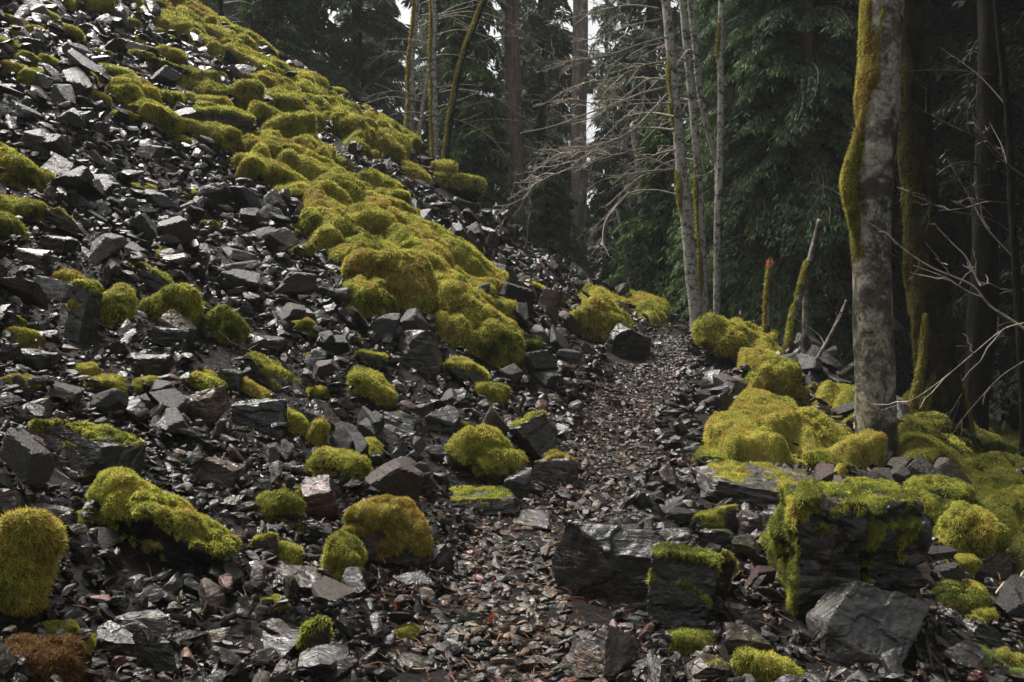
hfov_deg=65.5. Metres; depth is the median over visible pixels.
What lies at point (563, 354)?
stone
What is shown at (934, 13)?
evergreen tree
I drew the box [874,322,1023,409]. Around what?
bare branch
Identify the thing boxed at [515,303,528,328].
stone
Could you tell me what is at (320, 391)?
boulder
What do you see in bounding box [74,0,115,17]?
boulder
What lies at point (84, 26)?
stone
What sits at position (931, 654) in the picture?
fallen stick
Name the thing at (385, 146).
boulder
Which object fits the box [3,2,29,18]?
stone
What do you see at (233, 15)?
conifer tree
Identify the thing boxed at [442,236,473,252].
boulder
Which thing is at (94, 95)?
boulder
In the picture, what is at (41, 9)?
stone
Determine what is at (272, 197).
stone
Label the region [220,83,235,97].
boulder
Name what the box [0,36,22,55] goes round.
boulder
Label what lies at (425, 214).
stone
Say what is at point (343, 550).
boulder
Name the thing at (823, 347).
leaning stem
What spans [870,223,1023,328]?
bare branch
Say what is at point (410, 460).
stone
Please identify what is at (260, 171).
boulder
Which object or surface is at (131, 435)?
boulder
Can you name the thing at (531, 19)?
conifer tree
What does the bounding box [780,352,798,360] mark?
stone
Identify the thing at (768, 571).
stone
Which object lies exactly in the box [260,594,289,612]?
boulder
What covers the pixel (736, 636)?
boulder
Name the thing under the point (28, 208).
boulder
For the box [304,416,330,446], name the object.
boulder
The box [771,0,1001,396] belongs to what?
evergreen tree
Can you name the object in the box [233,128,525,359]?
moss carpet
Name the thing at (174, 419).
stone
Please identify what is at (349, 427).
stone
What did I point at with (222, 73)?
boulder
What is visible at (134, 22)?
boulder
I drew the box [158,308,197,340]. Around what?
boulder
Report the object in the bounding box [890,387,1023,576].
moss carpet
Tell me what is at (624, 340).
boulder
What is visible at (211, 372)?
boulder
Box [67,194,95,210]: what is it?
stone
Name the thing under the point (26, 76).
boulder
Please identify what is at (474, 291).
boulder
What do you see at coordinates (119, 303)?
boulder
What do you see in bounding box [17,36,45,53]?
stone
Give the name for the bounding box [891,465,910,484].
stone
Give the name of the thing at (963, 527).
boulder
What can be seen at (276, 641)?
boulder
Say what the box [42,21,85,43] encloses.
boulder
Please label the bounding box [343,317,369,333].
stone
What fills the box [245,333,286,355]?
boulder
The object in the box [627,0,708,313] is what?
alder tree
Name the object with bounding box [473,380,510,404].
boulder
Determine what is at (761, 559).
stone
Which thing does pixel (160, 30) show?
boulder
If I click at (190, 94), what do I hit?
boulder
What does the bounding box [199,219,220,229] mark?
boulder
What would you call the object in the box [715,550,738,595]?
boulder
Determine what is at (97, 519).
boulder
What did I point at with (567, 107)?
conifer tree
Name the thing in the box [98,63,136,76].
boulder
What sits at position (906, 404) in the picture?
stone
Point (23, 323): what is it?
boulder
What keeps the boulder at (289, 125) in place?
on the ground
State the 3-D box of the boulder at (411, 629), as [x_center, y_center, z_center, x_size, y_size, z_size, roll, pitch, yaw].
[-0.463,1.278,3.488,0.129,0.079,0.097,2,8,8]
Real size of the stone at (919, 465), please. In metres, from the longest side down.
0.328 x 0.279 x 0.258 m
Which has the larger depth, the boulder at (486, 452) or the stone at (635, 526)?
the boulder at (486, 452)
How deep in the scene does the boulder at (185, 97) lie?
11.54 m
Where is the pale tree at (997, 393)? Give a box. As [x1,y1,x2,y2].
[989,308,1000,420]
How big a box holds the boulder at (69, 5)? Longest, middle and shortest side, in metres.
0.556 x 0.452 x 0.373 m
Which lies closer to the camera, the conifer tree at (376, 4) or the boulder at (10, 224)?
the boulder at (10, 224)
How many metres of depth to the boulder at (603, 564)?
3.96 m
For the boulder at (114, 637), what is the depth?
2.80 m
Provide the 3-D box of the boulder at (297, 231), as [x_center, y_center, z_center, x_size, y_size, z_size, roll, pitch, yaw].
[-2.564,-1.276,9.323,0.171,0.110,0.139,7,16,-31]
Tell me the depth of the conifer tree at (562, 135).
66.77 m
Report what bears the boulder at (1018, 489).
on the ground
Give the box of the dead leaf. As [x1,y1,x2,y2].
[488,613,494,622]
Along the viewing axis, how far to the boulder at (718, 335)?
10.86 m
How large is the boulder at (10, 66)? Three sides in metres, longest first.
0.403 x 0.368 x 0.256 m
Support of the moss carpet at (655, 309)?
on the ground
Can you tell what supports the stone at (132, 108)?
on the scree
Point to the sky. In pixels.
(405, 18)
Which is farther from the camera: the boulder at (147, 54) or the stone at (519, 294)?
the boulder at (147, 54)
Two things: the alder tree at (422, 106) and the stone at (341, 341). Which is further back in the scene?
the alder tree at (422, 106)
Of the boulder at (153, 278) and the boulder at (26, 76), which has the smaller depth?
the boulder at (153, 278)
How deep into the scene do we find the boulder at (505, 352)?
8.41 m
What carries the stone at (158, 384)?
on the scree
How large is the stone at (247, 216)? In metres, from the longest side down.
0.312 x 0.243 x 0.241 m
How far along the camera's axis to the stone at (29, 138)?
7.93 m
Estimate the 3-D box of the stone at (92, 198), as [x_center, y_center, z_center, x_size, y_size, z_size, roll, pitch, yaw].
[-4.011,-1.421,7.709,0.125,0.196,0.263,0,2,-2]
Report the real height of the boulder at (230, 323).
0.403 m
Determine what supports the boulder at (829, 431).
on the ground
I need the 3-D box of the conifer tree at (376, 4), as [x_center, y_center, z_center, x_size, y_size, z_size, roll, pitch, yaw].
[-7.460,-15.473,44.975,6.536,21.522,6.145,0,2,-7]
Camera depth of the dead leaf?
3.70 m
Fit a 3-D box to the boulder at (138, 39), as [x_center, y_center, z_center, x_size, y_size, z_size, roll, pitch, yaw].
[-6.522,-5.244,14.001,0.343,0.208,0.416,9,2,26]
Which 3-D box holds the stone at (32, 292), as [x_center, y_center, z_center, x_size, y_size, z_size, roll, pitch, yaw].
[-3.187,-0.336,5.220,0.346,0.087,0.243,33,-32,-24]
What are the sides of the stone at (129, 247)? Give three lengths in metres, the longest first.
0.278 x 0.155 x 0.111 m
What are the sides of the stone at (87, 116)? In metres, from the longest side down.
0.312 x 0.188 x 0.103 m
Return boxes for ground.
[0,5,1023,681]
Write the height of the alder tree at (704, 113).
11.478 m
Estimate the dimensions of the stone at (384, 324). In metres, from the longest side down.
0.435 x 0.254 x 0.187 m
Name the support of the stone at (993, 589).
on the scree
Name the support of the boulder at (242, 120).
on the ground
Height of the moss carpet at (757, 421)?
2.087 m
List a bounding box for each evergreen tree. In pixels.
[769,0,902,364]
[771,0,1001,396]
[831,6,1015,394]
[836,0,1023,390]
[898,0,1023,430]
[899,0,1023,431]
[950,218,1008,384]
[1018,449,1023,459]
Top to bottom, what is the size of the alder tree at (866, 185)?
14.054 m
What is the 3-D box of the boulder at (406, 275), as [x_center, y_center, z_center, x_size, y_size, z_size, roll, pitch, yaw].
[-1.339,-0.586,8.685,1.070,0.899,0.654,0,2,0]
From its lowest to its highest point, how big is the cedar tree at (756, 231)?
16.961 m
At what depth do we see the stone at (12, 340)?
4.75 m
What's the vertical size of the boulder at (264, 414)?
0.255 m
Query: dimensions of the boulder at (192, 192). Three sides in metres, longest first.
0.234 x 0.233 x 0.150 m
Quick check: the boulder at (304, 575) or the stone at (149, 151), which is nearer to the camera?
the boulder at (304, 575)
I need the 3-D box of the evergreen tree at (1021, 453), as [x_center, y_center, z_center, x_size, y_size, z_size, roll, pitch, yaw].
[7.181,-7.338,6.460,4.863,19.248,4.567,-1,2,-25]
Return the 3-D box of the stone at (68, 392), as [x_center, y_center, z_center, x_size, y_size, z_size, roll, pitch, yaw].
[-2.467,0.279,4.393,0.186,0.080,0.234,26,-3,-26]
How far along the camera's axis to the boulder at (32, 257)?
5.92 m
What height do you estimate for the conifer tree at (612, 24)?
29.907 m
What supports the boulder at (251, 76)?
on the ground
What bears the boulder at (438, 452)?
on the ground
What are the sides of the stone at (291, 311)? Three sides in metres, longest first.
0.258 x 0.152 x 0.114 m
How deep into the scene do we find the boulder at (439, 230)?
10.72 m
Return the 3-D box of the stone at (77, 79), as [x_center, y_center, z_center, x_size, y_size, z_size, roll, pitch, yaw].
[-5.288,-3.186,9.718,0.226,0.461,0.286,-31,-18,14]
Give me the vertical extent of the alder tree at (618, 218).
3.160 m
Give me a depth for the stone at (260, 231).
8.75 m
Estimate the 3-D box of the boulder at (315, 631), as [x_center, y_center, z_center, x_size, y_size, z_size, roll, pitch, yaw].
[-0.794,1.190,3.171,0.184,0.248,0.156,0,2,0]
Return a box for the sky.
[228,0,741,311]
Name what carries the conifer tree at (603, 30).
on the ground
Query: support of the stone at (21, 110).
on the ground
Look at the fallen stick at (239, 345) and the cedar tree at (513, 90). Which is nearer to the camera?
the fallen stick at (239, 345)
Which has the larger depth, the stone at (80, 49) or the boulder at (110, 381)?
the stone at (80, 49)
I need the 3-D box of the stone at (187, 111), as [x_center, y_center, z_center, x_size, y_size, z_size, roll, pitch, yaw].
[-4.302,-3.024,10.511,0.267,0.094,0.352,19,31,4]
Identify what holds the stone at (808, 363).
on the ground
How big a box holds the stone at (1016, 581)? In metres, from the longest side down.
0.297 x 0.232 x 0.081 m
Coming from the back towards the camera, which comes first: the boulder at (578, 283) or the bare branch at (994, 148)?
the boulder at (578, 283)
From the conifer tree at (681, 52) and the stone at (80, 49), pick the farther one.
the conifer tree at (681, 52)
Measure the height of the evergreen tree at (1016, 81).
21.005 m
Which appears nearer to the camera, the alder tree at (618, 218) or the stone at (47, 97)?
the stone at (47, 97)
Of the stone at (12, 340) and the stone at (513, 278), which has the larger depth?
the stone at (513, 278)
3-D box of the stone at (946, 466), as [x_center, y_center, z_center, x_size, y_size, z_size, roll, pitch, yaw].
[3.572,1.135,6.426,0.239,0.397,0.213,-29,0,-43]
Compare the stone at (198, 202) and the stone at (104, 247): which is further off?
the stone at (198, 202)
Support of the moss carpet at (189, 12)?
on the ground
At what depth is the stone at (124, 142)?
9.21 m
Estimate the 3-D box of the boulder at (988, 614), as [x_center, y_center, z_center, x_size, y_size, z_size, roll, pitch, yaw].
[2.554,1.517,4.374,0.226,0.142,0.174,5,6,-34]
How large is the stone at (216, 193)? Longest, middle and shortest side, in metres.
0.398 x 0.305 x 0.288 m
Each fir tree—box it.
[218,0,274,27]
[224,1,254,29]
[235,0,323,70]
[291,0,340,74]
[513,0,639,267]
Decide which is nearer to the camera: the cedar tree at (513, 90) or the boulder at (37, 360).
the boulder at (37, 360)
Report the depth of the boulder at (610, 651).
3.33 m
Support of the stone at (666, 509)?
on the stone at (681, 514)
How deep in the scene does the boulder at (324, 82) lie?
17.83 m
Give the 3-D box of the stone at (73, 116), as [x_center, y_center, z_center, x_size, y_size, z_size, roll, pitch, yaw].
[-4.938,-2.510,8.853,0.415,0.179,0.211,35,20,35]
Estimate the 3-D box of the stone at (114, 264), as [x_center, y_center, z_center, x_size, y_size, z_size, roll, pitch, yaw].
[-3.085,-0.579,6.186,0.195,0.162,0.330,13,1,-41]
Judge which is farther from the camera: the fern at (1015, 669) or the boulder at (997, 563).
the boulder at (997, 563)
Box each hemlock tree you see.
[518,145,595,277]
[577,160,646,291]
[602,105,728,309]
[657,201,737,319]
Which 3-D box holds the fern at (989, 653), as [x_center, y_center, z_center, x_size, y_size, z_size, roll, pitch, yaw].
[2.167,1.504,3.821,0.358,0.050,0.357,0,2,0]
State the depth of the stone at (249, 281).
6.96 m
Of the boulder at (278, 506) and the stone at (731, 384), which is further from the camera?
the stone at (731, 384)
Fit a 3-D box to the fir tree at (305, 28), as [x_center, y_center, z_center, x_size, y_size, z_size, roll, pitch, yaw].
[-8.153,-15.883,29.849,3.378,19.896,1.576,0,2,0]
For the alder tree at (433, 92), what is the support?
on the ground
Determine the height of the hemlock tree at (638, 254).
6.446 m
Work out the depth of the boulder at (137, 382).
4.92 m
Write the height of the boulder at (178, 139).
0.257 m
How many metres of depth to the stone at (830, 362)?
10.06 m
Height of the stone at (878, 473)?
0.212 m
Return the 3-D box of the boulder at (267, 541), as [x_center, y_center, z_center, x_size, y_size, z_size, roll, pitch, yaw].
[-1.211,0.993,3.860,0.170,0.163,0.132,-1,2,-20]
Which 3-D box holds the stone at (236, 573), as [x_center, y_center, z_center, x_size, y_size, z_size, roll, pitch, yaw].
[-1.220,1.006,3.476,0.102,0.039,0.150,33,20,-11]
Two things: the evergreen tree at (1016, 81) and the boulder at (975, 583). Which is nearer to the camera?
the boulder at (975, 583)
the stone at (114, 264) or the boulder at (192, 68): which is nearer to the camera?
the stone at (114, 264)
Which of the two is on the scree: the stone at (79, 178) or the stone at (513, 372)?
the stone at (513, 372)
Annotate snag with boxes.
[761,257,773,333]
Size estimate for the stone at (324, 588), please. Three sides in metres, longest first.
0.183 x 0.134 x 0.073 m
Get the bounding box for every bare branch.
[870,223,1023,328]
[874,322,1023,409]
[897,147,1023,241]
[901,72,1023,177]
[932,393,979,437]
[949,361,1023,437]
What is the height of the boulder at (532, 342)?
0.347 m
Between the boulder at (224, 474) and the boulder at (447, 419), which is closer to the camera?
the boulder at (224, 474)
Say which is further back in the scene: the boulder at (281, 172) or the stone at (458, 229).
the stone at (458, 229)
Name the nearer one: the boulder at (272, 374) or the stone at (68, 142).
the boulder at (272, 374)
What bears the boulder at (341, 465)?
on the ground
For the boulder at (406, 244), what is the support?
on the ground
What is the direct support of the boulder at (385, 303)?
on the ground
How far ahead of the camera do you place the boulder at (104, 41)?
12.34 m
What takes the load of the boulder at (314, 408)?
on the ground
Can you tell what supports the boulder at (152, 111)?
on the ground
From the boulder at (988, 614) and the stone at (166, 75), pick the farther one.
the stone at (166, 75)
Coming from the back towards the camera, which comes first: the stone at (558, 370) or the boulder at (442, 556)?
the stone at (558, 370)
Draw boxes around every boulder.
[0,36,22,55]
[0,60,28,78]
[0,141,58,193]
[0,194,48,221]
[0,210,33,242]
[0,372,40,395]
[0,506,69,619]
[2,13,28,25]
[2,326,45,348]
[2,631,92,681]
[4,315,27,328]
[8,24,47,45]
[8,348,60,371]
[13,49,45,66]
[14,248,55,271]
[16,66,46,87]
[25,503,77,537]
[27,320,49,330]
[27,418,146,482]
[34,275,71,301]
[38,53,63,71]
[38,235,78,255]
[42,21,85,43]
[42,619,79,634]
[44,206,90,235]
[45,10,61,20]
[52,266,86,284]
[59,0,76,12]
[63,278,102,341]
[64,66,98,86]
[65,361,102,375]
[72,632,96,654]
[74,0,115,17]
[76,509,103,526]
[82,90,111,108]
[84,373,130,395]
[85,35,107,44]
[86,465,241,573]
[92,47,112,58]
[95,620,134,656]
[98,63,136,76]
[99,282,137,327]
[102,610,169,641]
[104,82,145,104]
[106,73,162,103]
[110,108,141,126]
[122,431,135,438]
[123,352,173,376]
[124,39,157,53]
[125,265,138,273]
[127,182,158,191]
[128,17,142,30]
[128,49,155,63]
[128,97,188,134]
[130,35,152,46]
[132,375,160,393]
[136,261,210,308]
[138,282,203,325]
[145,326,193,351]
[146,27,164,32]
[147,56,191,74]
[154,44,187,63]
[155,246,175,263]
[158,88,184,107]
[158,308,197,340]
[171,90,187,104]
[173,134,196,149]
[178,69,223,89]
[180,64,197,70]
[181,117,200,125]
[183,121,245,153]
[183,188,197,199]
[185,371,229,390]
[186,91,196,101]
[187,385,230,424]
[191,23,205,33]
[191,100,255,136]
[192,80,228,96]
[192,94,233,105]
[196,457,242,489]
[197,303,251,347]
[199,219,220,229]
[199,369,216,377]
[206,627,229,645]
[210,56,228,65]
[217,71,227,77]
[217,369,243,392]
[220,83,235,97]
[222,24,244,33]
[230,152,270,178]
[231,398,287,437]
[232,41,255,51]
[233,73,257,80]
[233,78,266,110]
[242,133,283,158]
[242,351,301,390]
[242,377,272,399]
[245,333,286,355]
[246,531,278,561]
[247,99,282,127]
[255,487,306,530]
[260,110,317,138]
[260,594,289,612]
[260,629,299,658]
[261,618,291,634]
[264,87,303,113]
[264,157,309,183]
[265,564,321,596]
[270,181,310,197]
[277,539,306,564]
[282,484,301,496]
[285,244,315,258]
[287,407,309,435]
[289,228,300,235]
[291,317,318,338]
[293,206,339,235]
[295,614,334,655]
[300,474,339,520]
[301,398,340,429]
[301,445,372,484]
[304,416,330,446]
[305,385,328,398]
[306,69,329,88]
[320,529,367,582]
[327,243,352,265]
[328,109,379,149]
[332,86,348,97]
[335,154,354,171]
[337,279,397,320]
[338,199,350,205]
[340,247,436,317]
[341,493,434,567]
[345,330,365,346]
[345,365,397,408]
[352,348,389,369]
[364,436,383,456]
[375,186,410,204]
[377,137,410,160]
[382,411,424,440]
[393,623,419,640]
[396,330,442,377]
[397,239,421,248]
[397,652,425,669]
[400,159,432,183]
[401,144,412,157]
[421,544,453,570]
[425,405,460,434]
[425,445,462,466]
[428,158,458,173]
[431,170,486,200]
[432,278,511,330]
[434,227,454,238]
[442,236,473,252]
[442,355,491,386]
[444,424,530,483]
[447,484,521,514]
[461,420,471,425]
[462,281,495,307]
[473,317,528,371]
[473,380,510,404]
[492,296,519,326]
[502,469,531,496]
[509,410,557,459]
[512,510,550,529]
[523,334,544,351]
[527,280,571,310]
[532,447,579,485]
[539,288,565,308]
[551,520,692,608]
[561,623,641,681]
[569,293,634,343]
[570,278,587,289]
[604,288,620,298]
[604,323,651,357]
[645,541,724,628]
[667,626,715,654]
[683,653,730,681]
[688,459,808,507]
[690,312,784,362]
[690,445,807,468]
[691,504,737,533]
[698,527,734,552]
[714,392,733,410]
[714,601,765,629]
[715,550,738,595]
[723,622,772,653]
[730,644,807,681]
[736,509,762,534]
[742,356,804,406]
[759,475,931,637]
[796,406,852,448]
[800,447,855,475]
[806,581,930,668]
[852,469,867,477]
[902,473,978,526]
[914,410,951,434]
[931,579,993,617]
[932,499,1010,558]
[942,553,982,577]
[945,433,972,451]
[958,579,988,594]
[960,614,1004,648]
[968,607,998,628]
[978,548,1011,578]
[994,646,1023,674]
[999,484,1023,498]
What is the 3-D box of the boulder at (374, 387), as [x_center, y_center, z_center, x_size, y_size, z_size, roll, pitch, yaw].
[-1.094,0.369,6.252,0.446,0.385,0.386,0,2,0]
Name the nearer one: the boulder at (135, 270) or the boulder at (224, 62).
the boulder at (135, 270)
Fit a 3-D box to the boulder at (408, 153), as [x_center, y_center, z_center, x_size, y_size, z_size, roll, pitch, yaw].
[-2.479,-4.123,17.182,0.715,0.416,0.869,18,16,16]
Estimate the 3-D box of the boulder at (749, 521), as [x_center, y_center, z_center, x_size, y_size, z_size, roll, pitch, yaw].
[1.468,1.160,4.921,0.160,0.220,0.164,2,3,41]
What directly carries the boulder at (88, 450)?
on the ground
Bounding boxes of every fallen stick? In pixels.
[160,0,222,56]
[218,330,258,351]
[402,662,428,669]
[912,596,950,680]
[995,570,1023,594]
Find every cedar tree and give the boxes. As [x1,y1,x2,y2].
[427,0,534,242]
[455,0,568,233]
[653,0,770,317]
[667,0,852,351]
[708,0,911,384]
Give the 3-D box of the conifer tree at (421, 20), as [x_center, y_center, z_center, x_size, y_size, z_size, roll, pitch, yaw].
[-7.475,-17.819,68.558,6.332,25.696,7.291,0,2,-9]
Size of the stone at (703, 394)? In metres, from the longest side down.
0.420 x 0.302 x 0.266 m
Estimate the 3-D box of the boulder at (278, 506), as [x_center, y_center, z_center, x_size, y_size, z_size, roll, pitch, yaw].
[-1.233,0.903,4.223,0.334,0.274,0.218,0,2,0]
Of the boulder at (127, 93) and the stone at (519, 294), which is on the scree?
the stone at (519, 294)
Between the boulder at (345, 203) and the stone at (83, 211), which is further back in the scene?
the boulder at (345, 203)
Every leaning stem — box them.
[782,259,811,351]
[790,300,847,357]
[802,219,821,353]
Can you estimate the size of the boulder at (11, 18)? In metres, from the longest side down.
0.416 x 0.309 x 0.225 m
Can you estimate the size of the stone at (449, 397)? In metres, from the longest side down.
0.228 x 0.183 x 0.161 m
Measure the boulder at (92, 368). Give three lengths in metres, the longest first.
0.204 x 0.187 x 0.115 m
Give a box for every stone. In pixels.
[0,277,47,310]
[0,336,20,346]
[0,429,54,484]
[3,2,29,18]
[4,130,16,141]
[14,102,42,117]
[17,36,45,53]
[19,428,30,434]
[21,0,44,6]
[21,129,50,155]
[23,67,58,90]
[30,4,47,14]
[31,85,51,101]
[36,133,70,155]
[41,154,76,176]
[45,166,94,191]
[47,381,84,402]
[51,84,75,109]
[55,108,82,127]
[60,43,90,55]
[63,67,92,95]
[64,135,72,151]
[67,48,105,71]
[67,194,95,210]
[69,111,95,127]
[69,179,105,199]
[71,205,90,218]
[77,23,93,30]
[87,194,98,201]
[87,527,121,553]
[88,233,128,265]
[90,388,128,415]
[91,122,109,134]
[93,174,112,199]
[93,199,112,217]
[98,256,125,279]
[99,45,117,59]
[102,197,111,207]
[108,139,132,147]
[120,105,138,113]
[123,213,159,243]
[124,242,145,255]
[135,144,164,158]
[139,388,187,413]
[145,189,178,208]
[149,379,174,391]
[150,65,182,86]
[151,412,174,436]
[157,216,198,243]
[160,405,188,433]
[175,107,195,116]
[180,196,206,209]
[180,204,205,224]
[192,182,233,205]
[215,271,227,282]
[222,246,257,260]
[222,269,259,292]
[222,562,243,586]
[225,260,262,270]
[229,186,259,207]
[238,207,258,224]
[249,226,275,239]
[253,203,289,228]
[260,188,287,216]
[260,227,298,251]
[261,320,292,333]
[261,441,280,466]
[274,271,317,294]
[277,302,305,320]
[279,438,293,462]
[305,523,332,544]
[311,575,355,600]
[312,359,338,376]
[316,330,339,356]
[321,334,349,354]
[329,425,353,450]
[335,421,358,432]
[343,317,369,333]
[349,432,368,454]
[356,406,380,424]
[358,410,384,436]
[365,458,423,505]
[367,313,401,344]
[371,162,386,175]
[399,308,428,331]
[401,456,416,464]
[410,199,419,207]
[413,436,425,453]
[414,461,430,472]
[420,209,430,220]
[438,388,456,409]
[451,222,470,241]
[461,411,481,427]
[466,222,484,241]
[477,283,489,293]
[482,405,509,436]
[493,262,517,284]
[498,256,507,265]
[499,363,522,383]
[500,281,534,311]
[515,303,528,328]
[524,349,557,370]
[528,325,549,342]
[531,369,560,389]
[545,306,558,323]
[550,324,569,350]
[553,365,561,372]
[555,349,582,359]
[558,310,576,334]
[621,524,640,528]
[637,513,651,528]
[661,502,687,513]
[665,507,694,521]
[693,387,728,405]
[697,395,717,411]
[712,374,747,394]
[723,381,734,394]
[744,565,776,587]
[749,555,767,565]
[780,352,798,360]
[795,333,822,350]
[795,353,821,374]
[805,371,822,384]
[806,345,840,371]
[813,462,833,481]
[821,371,850,383]
[825,346,839,357]
[831,401,853,415]
[833,475,844,483]
[867,467,894,481]
[887,457,913,467]
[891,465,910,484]
[896,395,909,411]
[896,398,907,418]
[906,456,946,476]
[928,545,958,559]
[933,457,971,483]
[933,562,965,581]
[985,586,998,593]
[994,582,1023,617]
[998,574,1023,601]
[1016,609,1023,617]
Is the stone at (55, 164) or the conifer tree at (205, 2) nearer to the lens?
the stone at (55, 164)
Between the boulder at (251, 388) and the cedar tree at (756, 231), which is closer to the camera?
the boulder at (251, 388)
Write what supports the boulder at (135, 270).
on the ground
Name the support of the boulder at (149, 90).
on the ground
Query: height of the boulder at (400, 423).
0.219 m
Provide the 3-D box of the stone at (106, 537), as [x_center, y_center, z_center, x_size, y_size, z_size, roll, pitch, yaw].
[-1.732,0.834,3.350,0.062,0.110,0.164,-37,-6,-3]
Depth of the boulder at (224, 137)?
10.61 m
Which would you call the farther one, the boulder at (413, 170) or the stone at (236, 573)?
the boulder at (413, 170)
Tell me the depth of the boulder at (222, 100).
12.00 m
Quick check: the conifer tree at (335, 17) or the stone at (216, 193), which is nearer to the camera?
the stone at (216, 193)
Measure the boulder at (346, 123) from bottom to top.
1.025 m
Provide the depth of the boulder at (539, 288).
13.23 m
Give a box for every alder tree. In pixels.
[354,69,524,176]
[360,0,556,159]
[366,0,511,131]
[389,0,542,156]
[493,0,701,331]
[579,82,651,285]
[585,206,631,288]
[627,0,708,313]
[647,0,721,315]
[689,0,757,315]
[807,0,990,468]
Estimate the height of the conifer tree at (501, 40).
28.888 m
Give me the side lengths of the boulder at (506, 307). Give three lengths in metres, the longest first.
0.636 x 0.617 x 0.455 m
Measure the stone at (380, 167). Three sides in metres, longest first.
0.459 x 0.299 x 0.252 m
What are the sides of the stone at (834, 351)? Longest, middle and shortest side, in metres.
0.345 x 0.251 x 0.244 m
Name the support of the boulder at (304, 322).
on the ground
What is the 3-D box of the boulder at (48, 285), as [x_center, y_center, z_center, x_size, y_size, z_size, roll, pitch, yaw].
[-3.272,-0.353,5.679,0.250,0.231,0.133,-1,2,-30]
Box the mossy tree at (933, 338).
[897,0,975,435]
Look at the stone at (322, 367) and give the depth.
6.03 m
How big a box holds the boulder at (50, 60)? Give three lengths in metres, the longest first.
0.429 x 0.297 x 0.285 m
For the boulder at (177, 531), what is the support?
on the ground
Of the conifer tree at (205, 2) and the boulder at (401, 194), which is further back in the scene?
the conifer tree at (205, 2)
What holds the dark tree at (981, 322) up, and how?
on the ground
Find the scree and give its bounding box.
[0,0,1023,681]
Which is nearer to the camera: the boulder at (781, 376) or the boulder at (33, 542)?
the boulder at (33, 542)
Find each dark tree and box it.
[936,0,1023,431]
[940,0,1023,451]
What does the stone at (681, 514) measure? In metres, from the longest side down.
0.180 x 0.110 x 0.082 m
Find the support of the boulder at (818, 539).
on the ground
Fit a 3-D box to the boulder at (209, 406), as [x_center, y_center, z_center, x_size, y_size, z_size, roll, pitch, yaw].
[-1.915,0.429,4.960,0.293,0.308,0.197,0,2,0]
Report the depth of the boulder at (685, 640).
3.44 m
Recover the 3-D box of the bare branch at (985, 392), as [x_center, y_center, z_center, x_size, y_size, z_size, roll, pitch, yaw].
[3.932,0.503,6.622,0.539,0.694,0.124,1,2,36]
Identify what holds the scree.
on the ground
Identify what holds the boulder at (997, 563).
on the ground
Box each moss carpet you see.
[131,0,423,162]
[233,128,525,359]
[576,280,670,326]
[702,316,887,475]
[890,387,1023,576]
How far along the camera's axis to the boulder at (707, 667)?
3.20 m
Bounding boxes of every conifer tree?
[199,0,246,17]
[208,0,241,16]
[226,0,370,98]
[230,2,328,58]
[281,0,428,125]
[327,3,370,70]
[340,0,424,131]
[365,0,419,123]
[401,0,533,166]
[401,8,445,156]
[414,2,488,153]
[487,0,599,254]
[489,0,519,197]
[497,0,558,216]
[531,7,570,243]
[550,25,601,272]
[569,0,642,271]
[587,0,712,285]
[588,0,689,277]
[659,0,776,314]
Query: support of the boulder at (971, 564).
on the ground
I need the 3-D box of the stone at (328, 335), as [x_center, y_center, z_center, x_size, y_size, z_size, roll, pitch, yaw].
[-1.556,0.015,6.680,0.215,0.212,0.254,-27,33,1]
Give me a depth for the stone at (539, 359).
8.21 m
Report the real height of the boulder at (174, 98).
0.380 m
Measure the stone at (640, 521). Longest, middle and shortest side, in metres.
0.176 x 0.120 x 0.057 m
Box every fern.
[942,643,1013,670]
[983,647,1023,674]
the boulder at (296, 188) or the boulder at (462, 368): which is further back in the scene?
the boulder at (296, 188)
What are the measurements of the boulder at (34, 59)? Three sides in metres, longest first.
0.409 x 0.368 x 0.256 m
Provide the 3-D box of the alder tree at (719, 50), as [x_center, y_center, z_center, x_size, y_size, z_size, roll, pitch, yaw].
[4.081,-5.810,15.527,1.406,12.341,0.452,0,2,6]
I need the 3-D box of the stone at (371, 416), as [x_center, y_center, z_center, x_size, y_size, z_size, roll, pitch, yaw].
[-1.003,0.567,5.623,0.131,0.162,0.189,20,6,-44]
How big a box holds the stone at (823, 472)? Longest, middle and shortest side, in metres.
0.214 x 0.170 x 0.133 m
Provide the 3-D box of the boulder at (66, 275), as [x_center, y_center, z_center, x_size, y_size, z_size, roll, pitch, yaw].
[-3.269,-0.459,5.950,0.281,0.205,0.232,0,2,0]
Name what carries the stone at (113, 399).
on the ground
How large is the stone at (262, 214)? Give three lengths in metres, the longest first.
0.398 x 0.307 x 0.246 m
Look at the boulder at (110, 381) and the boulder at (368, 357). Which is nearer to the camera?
the boulder at (110, 381)
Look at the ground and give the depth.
5.04 m
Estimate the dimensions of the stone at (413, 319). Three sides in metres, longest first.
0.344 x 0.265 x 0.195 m
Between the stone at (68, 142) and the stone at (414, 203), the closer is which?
the stone at (68, 142)
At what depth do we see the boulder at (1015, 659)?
3.92 m
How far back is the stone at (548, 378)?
8.14 m
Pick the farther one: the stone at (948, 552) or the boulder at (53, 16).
the boulder at (53, 16)
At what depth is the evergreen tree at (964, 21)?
14.90 m
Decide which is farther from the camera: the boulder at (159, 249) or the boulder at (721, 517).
the boulder at (159, 249)
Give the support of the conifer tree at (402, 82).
on the ground
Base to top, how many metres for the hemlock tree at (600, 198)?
5.801 m

